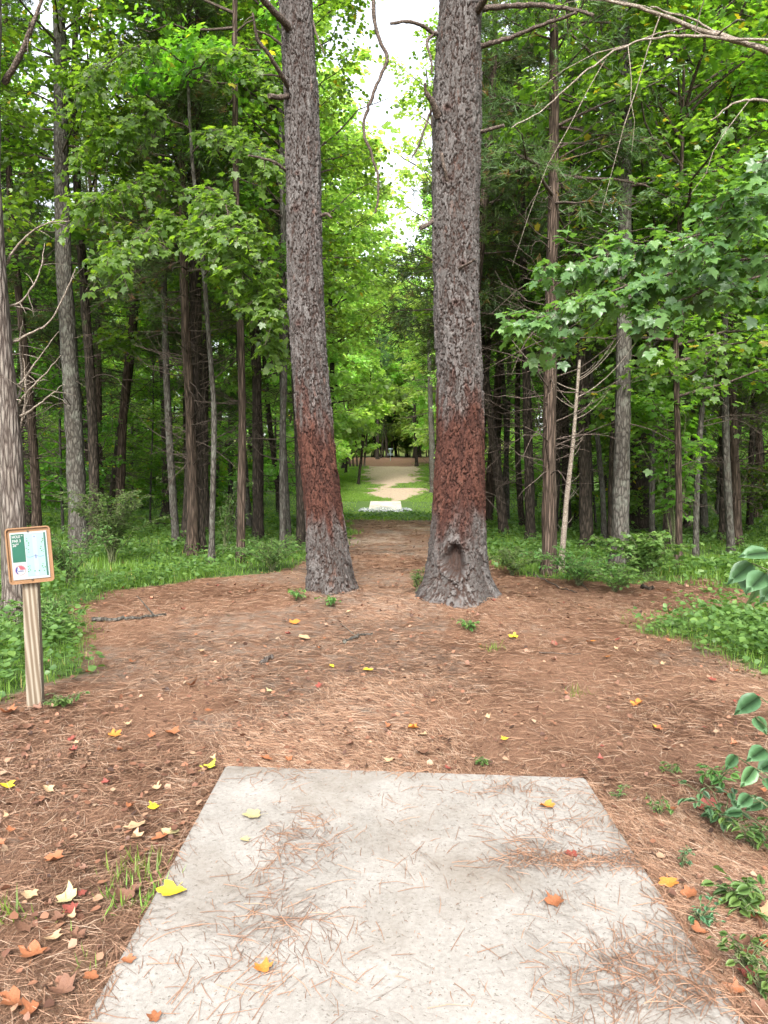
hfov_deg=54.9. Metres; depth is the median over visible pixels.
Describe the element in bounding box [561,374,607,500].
maple tree
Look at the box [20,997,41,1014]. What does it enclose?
fallen leaf
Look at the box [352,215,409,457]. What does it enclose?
broadleaf tree
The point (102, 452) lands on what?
cedar tree
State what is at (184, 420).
maple tree
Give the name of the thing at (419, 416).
cedar tree
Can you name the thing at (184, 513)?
maple tree
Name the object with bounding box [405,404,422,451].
maple tree
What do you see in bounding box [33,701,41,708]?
fallen leaf
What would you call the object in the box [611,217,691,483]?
cedar tree
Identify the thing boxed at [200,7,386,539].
maple tree
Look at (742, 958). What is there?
weed
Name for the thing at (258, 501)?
cedar tree
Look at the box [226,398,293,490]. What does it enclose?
maple tree
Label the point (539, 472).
broadleaf tree
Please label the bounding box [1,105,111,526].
cedar tree
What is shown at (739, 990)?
fallen leaf
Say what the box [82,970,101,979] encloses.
fallen leaf
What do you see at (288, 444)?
maple tree
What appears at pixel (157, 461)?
maple tree
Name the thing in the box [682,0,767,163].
maple tree
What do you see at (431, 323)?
cedar tree
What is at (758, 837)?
weed
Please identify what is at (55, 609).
weed
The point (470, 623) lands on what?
weed
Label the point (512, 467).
maple tree
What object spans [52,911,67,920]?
fallen leaf
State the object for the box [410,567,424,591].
weed
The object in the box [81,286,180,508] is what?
maple tree
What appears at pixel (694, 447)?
sapling
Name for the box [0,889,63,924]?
grass tuft
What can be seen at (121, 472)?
cedar tree
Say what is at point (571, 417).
cedar tree
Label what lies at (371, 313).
broadleaf tree
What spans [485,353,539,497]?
maple tree
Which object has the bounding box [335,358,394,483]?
broadleaf tree
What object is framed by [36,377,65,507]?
maple tree
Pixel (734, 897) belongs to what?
weed
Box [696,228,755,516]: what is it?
maple tree
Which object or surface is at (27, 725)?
fallen leaf
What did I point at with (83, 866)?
fallen leaf
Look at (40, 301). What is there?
maple tree
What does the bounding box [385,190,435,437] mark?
broadleaf tree
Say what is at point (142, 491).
maple tree
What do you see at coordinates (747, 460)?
broadleaf tree
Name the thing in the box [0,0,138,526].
cedar tree
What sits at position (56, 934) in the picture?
fallen leaf
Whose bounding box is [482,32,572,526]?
maple tree
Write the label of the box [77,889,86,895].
fallen leaf
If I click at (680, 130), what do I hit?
maple tree
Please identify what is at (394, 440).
maple tree
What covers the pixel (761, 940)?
fallen leaf
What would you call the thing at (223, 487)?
maple tree
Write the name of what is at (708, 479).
maple tree
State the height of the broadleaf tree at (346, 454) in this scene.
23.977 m
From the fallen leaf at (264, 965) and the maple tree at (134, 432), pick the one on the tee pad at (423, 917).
the fallen leaf at (264, 965)
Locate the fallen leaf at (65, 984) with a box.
[49,970,76,1002]
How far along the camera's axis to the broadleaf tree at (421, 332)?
19.84 m
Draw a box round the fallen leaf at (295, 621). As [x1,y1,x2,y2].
[289,619,299,623]
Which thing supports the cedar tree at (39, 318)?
on the ground at (386, 473)
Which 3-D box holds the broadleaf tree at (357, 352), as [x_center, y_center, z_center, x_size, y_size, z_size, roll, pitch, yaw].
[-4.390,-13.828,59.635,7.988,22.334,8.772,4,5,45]
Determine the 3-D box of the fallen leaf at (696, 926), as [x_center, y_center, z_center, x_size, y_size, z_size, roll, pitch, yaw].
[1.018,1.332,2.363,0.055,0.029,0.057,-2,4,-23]
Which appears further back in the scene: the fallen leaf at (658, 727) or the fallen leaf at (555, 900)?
the fallen leaf at (658, 727)
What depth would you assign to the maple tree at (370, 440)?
95.70 m
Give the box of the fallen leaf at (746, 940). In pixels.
[734,931,753,944]
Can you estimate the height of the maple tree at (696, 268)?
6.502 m
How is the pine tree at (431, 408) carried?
on the ground at (386, 473)
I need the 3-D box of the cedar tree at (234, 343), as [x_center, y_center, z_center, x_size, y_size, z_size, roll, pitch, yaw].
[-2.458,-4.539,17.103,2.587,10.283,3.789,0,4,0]
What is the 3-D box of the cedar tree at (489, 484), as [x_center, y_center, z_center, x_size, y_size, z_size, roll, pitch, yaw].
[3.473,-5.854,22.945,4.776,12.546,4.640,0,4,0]
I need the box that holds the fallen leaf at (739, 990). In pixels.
[722,976,751,996]
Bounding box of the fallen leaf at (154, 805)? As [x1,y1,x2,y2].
[148,800,158,808]
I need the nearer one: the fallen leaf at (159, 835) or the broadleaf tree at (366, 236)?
the fallen leaf at (159, 835)
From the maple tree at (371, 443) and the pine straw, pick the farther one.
the maple tree at (371, 443)
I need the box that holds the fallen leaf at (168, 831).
[162,827,178,834]
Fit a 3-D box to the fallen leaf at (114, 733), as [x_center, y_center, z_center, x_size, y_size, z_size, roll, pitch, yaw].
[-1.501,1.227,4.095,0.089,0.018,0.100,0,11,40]
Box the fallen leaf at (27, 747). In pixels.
[21,742,30,750]
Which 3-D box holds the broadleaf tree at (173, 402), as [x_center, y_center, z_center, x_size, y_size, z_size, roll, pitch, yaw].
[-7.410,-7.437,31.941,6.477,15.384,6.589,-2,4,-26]
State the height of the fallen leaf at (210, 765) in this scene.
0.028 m
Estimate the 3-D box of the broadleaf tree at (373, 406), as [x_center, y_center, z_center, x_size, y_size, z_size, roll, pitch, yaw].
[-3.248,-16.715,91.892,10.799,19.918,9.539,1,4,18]
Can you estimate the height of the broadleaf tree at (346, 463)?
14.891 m
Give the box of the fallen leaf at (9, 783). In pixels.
[0,780,14,787]
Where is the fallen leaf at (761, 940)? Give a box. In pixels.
[756,933,767,946]
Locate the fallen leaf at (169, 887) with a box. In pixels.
[156,880,185,895]
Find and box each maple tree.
[0,0,62,250]
[0,0,201,543]
[2,126,58,402]
[2,155,80,474]
[7,250,143,531]
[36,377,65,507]
[38,36,291,564]
[39,313,92,511]
[39,393,65,491]
[40,348,111,500]
[43,0,263,543]
[56,0,281,552]
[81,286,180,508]
[83,315,145,507]
[84,311,148,511]
[100,0,256,540]
[102,178,249,470]
[102,236,183,494]
[102,326,159,508]
[104,12,346,529]
[104,373,161,507]
[105,302,184,521]
[106,4,230,467]
[116,1,318,532]
[129,307,217,494]
[152,0,317,553]
[153,0,363,520]
[155,305,227,491]
[158,0,412,547]
[173,20,326,531]
[174,173,273,515]
[175,352,225,500]
[184,366,269,520]
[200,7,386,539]
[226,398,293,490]
[234,334,295,513]
[286,395,347,468]
[364,339,388,456]
[366,421,381,456]
[384,416,402,456]
[387,7,546,452]
[388,357,412,456]
[396,355,418,456]
[396,419,412,453]
[399,15,582,468]
[400,382,427,449]
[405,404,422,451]
[418,63,545,518]
[423,44,581,491]
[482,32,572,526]
[485,74,652,538]
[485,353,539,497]
[485,356,521,476]
[485,366,521,486]
[491,146,767,375]
[502,351,542,498]
[508,0,767,566]
[510,1,737,547]
[510,403,542,505]
[511,382,573,502]
[515,0,767,539]
[536,345,614,529]
[560,0,767,551]
[560,0,767,555]
[561,0,767,548]
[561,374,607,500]
[591,236,718,523]
[602,355,688,486]
[607,9,760,535]
[657,357,718,495]
[661,419,716,501]
[681,371,767,508]
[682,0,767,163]
[685,82,767,531]
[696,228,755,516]
[696,379,747,486]
[708,377,767,498]
[716,308,767,517]
[722,0,767,337]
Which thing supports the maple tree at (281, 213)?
on the ground at (386, 473)
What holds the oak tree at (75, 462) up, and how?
on the ground at (386, 473)
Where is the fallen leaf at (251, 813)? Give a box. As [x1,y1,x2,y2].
[243,809,266,817]
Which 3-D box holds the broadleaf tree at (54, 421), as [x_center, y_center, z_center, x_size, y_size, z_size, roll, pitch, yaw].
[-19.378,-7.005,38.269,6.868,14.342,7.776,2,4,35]
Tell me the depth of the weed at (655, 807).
3.19 m
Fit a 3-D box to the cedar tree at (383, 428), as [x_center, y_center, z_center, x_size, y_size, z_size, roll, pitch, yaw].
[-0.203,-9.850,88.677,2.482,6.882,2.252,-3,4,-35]
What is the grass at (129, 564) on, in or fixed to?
on the ground at (386, 473)
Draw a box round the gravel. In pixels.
[358,506,411,511]
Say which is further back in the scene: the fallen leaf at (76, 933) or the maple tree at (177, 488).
the maple tree at (177, 488)
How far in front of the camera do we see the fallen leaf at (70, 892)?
2.56 m
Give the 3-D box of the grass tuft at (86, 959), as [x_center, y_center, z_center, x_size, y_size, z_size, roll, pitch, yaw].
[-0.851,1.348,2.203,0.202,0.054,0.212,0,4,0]
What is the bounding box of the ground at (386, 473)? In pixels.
[0,439,767,1023]
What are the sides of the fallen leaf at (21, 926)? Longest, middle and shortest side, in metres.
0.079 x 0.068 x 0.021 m
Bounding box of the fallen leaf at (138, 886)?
[133,882,141,890]
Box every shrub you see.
[51,483,171,563]
[51,525,122,586]
[216,534,305,571]
[488,546,541,575]
[519,545,630,585]
[572,559,664,591]
[589,530,704,578]
[722,693,767,830]
[727,545,767,605]
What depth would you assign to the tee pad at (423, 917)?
2.42 m
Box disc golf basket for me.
[387,448,392,460]
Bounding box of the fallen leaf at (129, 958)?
[121,953,136,962]
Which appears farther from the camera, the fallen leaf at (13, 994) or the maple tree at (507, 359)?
the maple tree at (507, 359)
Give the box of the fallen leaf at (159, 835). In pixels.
[151,831,166,839]
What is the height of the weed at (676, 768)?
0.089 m
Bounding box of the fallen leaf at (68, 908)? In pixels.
[62,902,81,912]
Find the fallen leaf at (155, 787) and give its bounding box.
[150,780,161,788]
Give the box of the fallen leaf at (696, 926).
[691,920,709,933]
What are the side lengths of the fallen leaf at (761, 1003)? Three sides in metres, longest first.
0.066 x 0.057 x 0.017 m
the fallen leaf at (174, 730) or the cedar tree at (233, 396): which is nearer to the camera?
the fallen leaf at (174, 730)
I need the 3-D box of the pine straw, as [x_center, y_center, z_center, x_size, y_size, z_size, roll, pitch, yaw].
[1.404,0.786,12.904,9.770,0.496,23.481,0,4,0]
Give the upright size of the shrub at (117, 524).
1.288 m
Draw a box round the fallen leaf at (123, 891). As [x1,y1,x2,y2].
[110,883,136,900]
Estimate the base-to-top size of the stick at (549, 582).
0.050 m
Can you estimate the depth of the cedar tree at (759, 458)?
20.73 m
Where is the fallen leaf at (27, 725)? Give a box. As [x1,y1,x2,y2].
[22,723,33,726]
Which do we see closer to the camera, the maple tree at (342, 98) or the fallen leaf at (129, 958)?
the fallen leaf at (129, 958)
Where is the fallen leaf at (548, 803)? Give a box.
[540,799,554,806]
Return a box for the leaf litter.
[0,519,767,1023]
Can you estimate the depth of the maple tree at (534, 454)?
41.44 m
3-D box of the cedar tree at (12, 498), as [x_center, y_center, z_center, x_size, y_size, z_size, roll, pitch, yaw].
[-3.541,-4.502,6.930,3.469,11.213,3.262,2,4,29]
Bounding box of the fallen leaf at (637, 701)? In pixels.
[630,698,642,705]
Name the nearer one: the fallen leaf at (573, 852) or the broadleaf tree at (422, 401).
the fallen leaf at (573, 852)
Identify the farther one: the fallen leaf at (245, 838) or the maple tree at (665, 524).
the maple tree at (665, 524)
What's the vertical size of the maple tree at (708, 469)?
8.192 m
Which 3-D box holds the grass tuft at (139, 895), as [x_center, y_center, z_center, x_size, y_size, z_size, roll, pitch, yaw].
[-0.865,1.306,2.531,0.304,0.099,0.306,0,4,0]
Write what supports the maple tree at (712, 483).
on the ground at (386, 473)
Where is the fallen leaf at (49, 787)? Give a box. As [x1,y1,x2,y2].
[42,785,53,791]
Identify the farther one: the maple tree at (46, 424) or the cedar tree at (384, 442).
the cedar tree at (384, 442)
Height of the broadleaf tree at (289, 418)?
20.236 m
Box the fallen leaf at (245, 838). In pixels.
[240,836,249,840]
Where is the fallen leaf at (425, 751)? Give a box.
[413,747,428,752]
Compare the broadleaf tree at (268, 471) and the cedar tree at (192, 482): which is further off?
the broadleaf tree at (268, 471)
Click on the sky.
(398, 40)
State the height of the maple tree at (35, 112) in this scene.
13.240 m
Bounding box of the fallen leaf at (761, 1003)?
[750,998,767,1017]
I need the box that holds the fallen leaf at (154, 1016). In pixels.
[146,1010,161,1021]
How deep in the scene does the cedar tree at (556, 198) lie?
9.94 m
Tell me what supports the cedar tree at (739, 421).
on the ground at (386, 473)
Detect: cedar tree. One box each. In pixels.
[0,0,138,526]
[0,0,170,623]
[0,52,80,499]
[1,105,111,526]
[1,128,58,348]
[14,272,86,454]
[16,203,143,492]
[21,170,143,517]
[25,90,157,495]
[41,94,188,516]
[41,152,181,520]
[66,0,286,553]
[68,0,286,555]
[115,153,216,516]
[149,242,267,495]
[168,21,325,539]
[220,108,332,489]
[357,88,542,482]
[367,0,574,520]
[379,410,393,457]
[380,417,394,456]
[409,401,423,457]
[412,79,539,465]
[421,156,542,520]
[479,0,616,540]
[479,0,724,575]
[480,12,544,536]
[480,95,665,533]
[488,0,671,548]
[495,76,615,529]
[507,222,664,523]
[513,328,611,520]
[569,36,709,533]
[571,225,611,477]
[596,99,697,468]
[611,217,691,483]
[642,0,767,546]
[661,312,765,527]
[662,10,767,541]
[685,126,767,518]
[686,125,766,484]
[690,363,767,492]
[736,248,767,482]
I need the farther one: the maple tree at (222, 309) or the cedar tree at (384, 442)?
the cedar tree at (384, 442)
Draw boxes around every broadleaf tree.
[0,43,53,470]
[9,273,76,483]
[35,108,145,502]
[77,240,157,497]
[109,271,265,480]
[149,325,276,511]
[209,128,294,478]
[210,117,344,512]
[221,62,396,437]
[246,258,350,465]
[259,0,412,450]
[261,120,411,444]
[261,144,359,460]
[278,211,376,468]
[292,188,390,450]
[324,181,374,468]
[333,303,382,472]
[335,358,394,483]
[340,278,379,464]
[343,305,398,456]
[351,44,488,446]
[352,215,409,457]
[352,279,402,456]
[370,277,415,456]
[380,295,434,457]
[382,274,411,456]
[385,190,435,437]
[388,217,432,456]
[388,309,416,456]
[392,238,436,406]
[397,283,435,431]
[401,280,494,449]
[405,304,435,450]
[489,204,560,516]
[501,1,616,475]
[504,362,601,488]
[569,285,663,511]
[711,359,767,506]
[741,412,767,475]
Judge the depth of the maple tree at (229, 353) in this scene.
26.31 m
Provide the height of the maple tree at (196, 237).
7.766 m
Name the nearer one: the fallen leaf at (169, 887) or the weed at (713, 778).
the fallen leaf at (169, 887)
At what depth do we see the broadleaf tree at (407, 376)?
89.44 m
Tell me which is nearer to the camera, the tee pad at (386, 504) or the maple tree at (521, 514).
the maple tree at (521, 514)
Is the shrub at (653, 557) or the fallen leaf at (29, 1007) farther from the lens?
the shrub at (653, 557)
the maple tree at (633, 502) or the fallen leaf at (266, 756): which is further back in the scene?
the maple tree at (633, 502)
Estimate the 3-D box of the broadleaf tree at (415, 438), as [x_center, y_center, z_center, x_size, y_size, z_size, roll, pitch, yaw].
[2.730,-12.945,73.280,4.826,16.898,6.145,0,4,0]
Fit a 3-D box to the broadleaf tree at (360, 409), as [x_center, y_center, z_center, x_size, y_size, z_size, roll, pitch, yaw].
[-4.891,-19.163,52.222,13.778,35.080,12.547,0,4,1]
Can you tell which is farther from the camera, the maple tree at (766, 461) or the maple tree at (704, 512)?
the maple tree at (766, 461)
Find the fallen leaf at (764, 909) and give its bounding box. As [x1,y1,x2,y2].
[751,901,767,915]
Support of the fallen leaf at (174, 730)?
on the pine straw
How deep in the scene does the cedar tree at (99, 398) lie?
21.61 m
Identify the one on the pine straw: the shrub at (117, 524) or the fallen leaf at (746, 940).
the fallen leaf at (746, 940)
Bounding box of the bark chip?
[259,654,273,663]
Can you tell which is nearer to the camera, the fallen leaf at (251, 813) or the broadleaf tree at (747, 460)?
the fallen leaf at (251, 813)
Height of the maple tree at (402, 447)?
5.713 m
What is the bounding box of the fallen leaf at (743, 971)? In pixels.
[736,965,757,983]
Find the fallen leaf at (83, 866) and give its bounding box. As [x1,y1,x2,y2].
[80,863,88,868]
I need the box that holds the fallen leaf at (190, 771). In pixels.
[185,764,196,773]
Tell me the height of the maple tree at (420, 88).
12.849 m
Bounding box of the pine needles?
[61,762,764,1023]
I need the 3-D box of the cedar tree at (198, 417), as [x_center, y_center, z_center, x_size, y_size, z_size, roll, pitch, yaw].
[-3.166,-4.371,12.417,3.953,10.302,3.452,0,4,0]
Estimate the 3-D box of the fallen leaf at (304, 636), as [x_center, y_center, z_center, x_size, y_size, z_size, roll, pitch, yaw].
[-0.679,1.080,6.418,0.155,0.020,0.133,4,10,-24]
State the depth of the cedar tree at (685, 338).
21.54 m
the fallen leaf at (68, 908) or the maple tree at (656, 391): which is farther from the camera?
the maple tree at (656, 391)
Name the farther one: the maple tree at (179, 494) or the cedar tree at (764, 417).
the maple tree at (179, 494)
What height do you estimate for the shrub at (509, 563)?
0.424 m
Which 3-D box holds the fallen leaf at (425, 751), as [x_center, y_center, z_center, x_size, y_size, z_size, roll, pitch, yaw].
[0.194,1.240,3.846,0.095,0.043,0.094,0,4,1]
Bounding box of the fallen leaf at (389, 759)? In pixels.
[383,757,393,761]
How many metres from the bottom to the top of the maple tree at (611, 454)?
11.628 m
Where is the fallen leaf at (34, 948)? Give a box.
[18,939,46,964]
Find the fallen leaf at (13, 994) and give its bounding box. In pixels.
[0,985,27,1005]
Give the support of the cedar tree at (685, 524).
on the ground at (386, 473)
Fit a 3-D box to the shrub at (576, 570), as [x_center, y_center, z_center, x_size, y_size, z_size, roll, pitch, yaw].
[2.383,0.707,9.384,1.159,0.520,1.527,-2,4,-32]
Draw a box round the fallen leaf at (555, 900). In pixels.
[544,891,566,906]
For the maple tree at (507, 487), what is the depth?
23.70 m
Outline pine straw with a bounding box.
[0,519,767,1023]
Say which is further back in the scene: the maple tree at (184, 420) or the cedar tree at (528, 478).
the maple tree at (184, 420)
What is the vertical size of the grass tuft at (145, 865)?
0.099 m
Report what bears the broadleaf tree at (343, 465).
on the ground at (386, 473)
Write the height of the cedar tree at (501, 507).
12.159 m
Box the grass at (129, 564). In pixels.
[0,457,767,699]
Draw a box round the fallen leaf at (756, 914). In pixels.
[750,912,763,918]
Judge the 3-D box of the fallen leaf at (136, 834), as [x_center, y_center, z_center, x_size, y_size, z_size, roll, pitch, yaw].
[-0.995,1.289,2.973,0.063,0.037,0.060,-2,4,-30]
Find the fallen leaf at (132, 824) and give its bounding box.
[122,820,145,828]
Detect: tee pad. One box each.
[85,766,743,1023]
[369,501,401,509]
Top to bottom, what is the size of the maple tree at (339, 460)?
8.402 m
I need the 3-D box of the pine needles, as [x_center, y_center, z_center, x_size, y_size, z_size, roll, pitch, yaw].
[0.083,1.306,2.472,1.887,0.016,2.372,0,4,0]
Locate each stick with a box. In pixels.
[91,596,166,621]
[335,623,372,645]
[525,570,576,592]
[539,652,580,654]
[640,583,654,589]
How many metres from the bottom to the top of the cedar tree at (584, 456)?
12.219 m
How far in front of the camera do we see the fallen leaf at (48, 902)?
2.52 m
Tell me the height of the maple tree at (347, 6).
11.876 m
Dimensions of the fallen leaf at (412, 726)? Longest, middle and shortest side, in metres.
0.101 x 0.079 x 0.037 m
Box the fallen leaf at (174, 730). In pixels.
[164,726,179,733]
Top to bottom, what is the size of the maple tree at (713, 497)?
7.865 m
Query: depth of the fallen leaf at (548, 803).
3.19 m
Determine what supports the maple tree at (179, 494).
on the ground at (386, 473)
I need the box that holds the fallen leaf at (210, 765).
[199,759,214,767]
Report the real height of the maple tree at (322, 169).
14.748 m
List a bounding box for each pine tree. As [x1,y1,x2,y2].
[102,0,316,562]
[244,0,359,594]
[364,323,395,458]
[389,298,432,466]
[390,0,594,608]
[425,285,436,492]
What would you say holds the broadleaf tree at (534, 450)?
on the ground at (386, 473)
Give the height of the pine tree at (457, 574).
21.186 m
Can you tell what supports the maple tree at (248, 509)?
on the ground at (386, 473)
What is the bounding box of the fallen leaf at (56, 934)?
[42,928,62,938]
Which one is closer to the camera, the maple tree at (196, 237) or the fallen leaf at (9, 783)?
the fallen leaf at (9, 783)
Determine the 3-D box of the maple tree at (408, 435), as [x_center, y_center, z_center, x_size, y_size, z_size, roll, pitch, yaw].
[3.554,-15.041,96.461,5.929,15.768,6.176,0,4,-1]
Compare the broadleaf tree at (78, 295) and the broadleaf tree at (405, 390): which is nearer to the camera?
the broadleaf tree at (78, 295)
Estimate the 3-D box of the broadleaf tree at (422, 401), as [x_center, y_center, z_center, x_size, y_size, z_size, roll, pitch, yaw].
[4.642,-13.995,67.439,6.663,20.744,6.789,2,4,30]
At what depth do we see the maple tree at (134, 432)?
39.97 m
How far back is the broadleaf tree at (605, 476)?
37.18 m
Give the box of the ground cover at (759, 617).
[0,505,767,697]
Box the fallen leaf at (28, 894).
[21,887,38,898]
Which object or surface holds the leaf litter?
on the ground at (386, 473)
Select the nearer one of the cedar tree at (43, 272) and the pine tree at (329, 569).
the pine tree at (329, 569)
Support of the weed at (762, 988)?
on the ground at (386, 473)
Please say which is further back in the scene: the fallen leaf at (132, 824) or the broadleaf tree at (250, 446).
the broadleaf tree at (250, 446)
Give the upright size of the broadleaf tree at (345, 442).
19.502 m
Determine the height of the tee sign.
1.440 m
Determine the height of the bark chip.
0.066 m
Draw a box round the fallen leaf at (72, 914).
[67,907,75,917]
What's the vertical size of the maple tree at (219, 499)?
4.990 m
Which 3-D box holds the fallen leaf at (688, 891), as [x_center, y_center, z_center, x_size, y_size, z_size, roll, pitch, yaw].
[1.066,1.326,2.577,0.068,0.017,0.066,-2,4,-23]
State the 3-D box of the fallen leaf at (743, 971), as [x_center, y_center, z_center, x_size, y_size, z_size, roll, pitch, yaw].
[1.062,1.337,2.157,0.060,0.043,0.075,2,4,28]
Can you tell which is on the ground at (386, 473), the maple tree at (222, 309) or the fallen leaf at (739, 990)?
the maple tree at (222, 309)
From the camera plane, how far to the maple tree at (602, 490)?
16.20 m
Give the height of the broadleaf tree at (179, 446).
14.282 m
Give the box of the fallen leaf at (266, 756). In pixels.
[260,754,271,759]
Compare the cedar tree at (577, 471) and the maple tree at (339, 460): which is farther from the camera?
the maple tree at (339, 460)
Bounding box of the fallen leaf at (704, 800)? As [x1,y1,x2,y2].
[697,797,724,810]
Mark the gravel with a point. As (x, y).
(364, 509)
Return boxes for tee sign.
[4,526,54,705]
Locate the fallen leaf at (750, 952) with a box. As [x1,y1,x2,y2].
[739,947,759,957]
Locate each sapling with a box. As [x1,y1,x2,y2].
[215,478,252,554]
[512,336,634,572]
[630,395,717,556]
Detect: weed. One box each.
[0,594,90,639]
[43,691,89,707]
[288,588,307,600]
[314,595,340,605]
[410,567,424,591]
[456,620,479,631]
[475,756,490,765]
[610,784,629,798]
[645,793,673,815]
[659,761,681,772]
[674,779,767,831]
[677,845,695,868]
[688,893,725,927]
[695,763,740,790]
[700,865,767,921]
[706,930,767,966]
[712,808,767,850]
[725,944,767,999]
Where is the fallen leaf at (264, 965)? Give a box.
[252,956,273,977]
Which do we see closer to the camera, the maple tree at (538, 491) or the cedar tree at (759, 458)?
the cedar tree at (759, 458)
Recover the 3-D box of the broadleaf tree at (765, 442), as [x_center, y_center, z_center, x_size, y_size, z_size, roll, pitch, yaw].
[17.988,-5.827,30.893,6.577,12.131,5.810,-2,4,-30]
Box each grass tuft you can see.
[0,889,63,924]
[71,860,186,929]
[74,943,106,980]
[95,845,172,887]
[479,640,505,650]
[553,682,590,697]
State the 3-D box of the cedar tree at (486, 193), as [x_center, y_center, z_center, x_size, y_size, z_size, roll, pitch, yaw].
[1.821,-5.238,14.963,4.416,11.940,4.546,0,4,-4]
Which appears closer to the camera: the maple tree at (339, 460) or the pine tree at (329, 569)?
the pine tree at (329, 569)
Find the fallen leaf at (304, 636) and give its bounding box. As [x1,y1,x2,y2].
[298,634,311,638]
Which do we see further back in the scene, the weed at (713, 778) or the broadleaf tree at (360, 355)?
the broadleaf tree at (360, 355)
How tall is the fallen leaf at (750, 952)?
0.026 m
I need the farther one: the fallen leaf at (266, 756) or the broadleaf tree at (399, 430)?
the broadleaf tree at (399, 430)
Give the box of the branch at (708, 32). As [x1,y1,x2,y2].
[511,0,767,265]
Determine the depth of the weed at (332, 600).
7.73 m
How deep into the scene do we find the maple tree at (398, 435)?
97.04 m
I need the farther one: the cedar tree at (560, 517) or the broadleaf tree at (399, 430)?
the broadleaf tree at (399, 430)
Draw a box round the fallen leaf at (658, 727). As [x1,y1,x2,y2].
[652,725,662,729]
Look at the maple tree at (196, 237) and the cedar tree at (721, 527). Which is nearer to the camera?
the maple tree at (196, 237)
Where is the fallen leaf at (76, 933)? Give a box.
[70,926,85,937]
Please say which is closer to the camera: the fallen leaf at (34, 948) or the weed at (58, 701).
the fallen leaf at (34, 948)
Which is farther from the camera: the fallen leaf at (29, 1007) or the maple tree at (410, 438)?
the maple tree at (410, 438)
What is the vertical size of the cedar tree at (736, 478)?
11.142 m
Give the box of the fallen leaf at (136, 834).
[131,828,143,837]
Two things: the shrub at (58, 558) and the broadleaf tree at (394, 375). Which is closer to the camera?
the shrub at (58, 558)
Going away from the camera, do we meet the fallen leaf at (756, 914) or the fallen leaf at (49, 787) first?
the fallen leaf at (756, 914)
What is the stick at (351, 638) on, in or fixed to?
on the ground at (386, 473)
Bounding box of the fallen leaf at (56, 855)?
[44,850,63,860]
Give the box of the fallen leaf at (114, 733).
[108,729,120,736]
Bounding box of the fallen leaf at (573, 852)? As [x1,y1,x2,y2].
[564,849,577,856]
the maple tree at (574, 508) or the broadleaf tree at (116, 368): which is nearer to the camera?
the maple tree at (574, 508)
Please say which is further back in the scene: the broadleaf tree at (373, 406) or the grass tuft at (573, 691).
the broadleaf tree at (373, 406)
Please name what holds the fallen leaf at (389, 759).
on the pine straw
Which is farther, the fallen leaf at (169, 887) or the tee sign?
the tee sign
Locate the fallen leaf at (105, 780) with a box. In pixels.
[101,778,109,783]
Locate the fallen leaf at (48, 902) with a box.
[43,897,51,904]
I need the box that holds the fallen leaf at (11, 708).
[0,703,17,712]
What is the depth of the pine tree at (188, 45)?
11.06 m
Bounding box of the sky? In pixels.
[1,0,723,435]
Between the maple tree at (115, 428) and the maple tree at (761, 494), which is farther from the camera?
the maple tree at (115, 428)
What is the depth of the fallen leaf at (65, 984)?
2.12 m
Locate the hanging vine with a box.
[362,0,388,212]
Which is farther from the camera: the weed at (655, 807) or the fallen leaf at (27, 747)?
the fallen leaf at (27, 747)
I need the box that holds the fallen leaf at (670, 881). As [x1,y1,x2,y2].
[658,873,678,886]
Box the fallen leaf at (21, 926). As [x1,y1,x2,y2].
[14,920,33,931]
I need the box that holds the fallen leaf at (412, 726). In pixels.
[408,724,416,727]
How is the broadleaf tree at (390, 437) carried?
on the ground at (386, 473)
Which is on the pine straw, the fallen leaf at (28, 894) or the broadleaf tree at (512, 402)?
the fallen leaf at (28, 894)
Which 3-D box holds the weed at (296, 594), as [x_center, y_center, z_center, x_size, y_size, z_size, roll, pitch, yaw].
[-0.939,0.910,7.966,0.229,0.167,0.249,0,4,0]
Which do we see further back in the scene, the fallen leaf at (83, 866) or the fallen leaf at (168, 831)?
the fallen leaf at (168, 831)
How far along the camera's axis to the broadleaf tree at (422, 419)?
77.45 m
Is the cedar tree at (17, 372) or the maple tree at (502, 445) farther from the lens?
the maple tree at (502, 445)
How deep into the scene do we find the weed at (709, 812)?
3.12 m
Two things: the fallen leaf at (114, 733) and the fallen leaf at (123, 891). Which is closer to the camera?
the fallen leaf at (123, 891)
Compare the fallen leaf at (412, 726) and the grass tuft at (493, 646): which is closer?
the fallen leaf at (412, 726)
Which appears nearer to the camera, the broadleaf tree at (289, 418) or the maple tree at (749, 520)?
the maple tree at (749, 520)
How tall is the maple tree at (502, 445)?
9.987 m
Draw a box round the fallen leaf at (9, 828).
[6,825,15,831]
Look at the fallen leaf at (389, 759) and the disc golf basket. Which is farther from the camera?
the disc golf basket
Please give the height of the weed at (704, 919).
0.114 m
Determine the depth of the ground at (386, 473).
5.05 m
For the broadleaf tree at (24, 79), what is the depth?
31.36 m
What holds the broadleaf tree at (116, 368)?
on the ground at (386, 473)
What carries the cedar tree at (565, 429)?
on the ground at (386, 473)
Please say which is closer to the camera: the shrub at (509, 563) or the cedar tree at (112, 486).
the shrub at (509, 563)
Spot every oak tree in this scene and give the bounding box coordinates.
[0,0,196,555]
[482,0,767,566]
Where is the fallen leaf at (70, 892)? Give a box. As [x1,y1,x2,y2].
[56,880,78,901]
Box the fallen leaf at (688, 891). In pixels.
[680,885,703,897]
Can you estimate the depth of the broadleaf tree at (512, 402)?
26.07 m

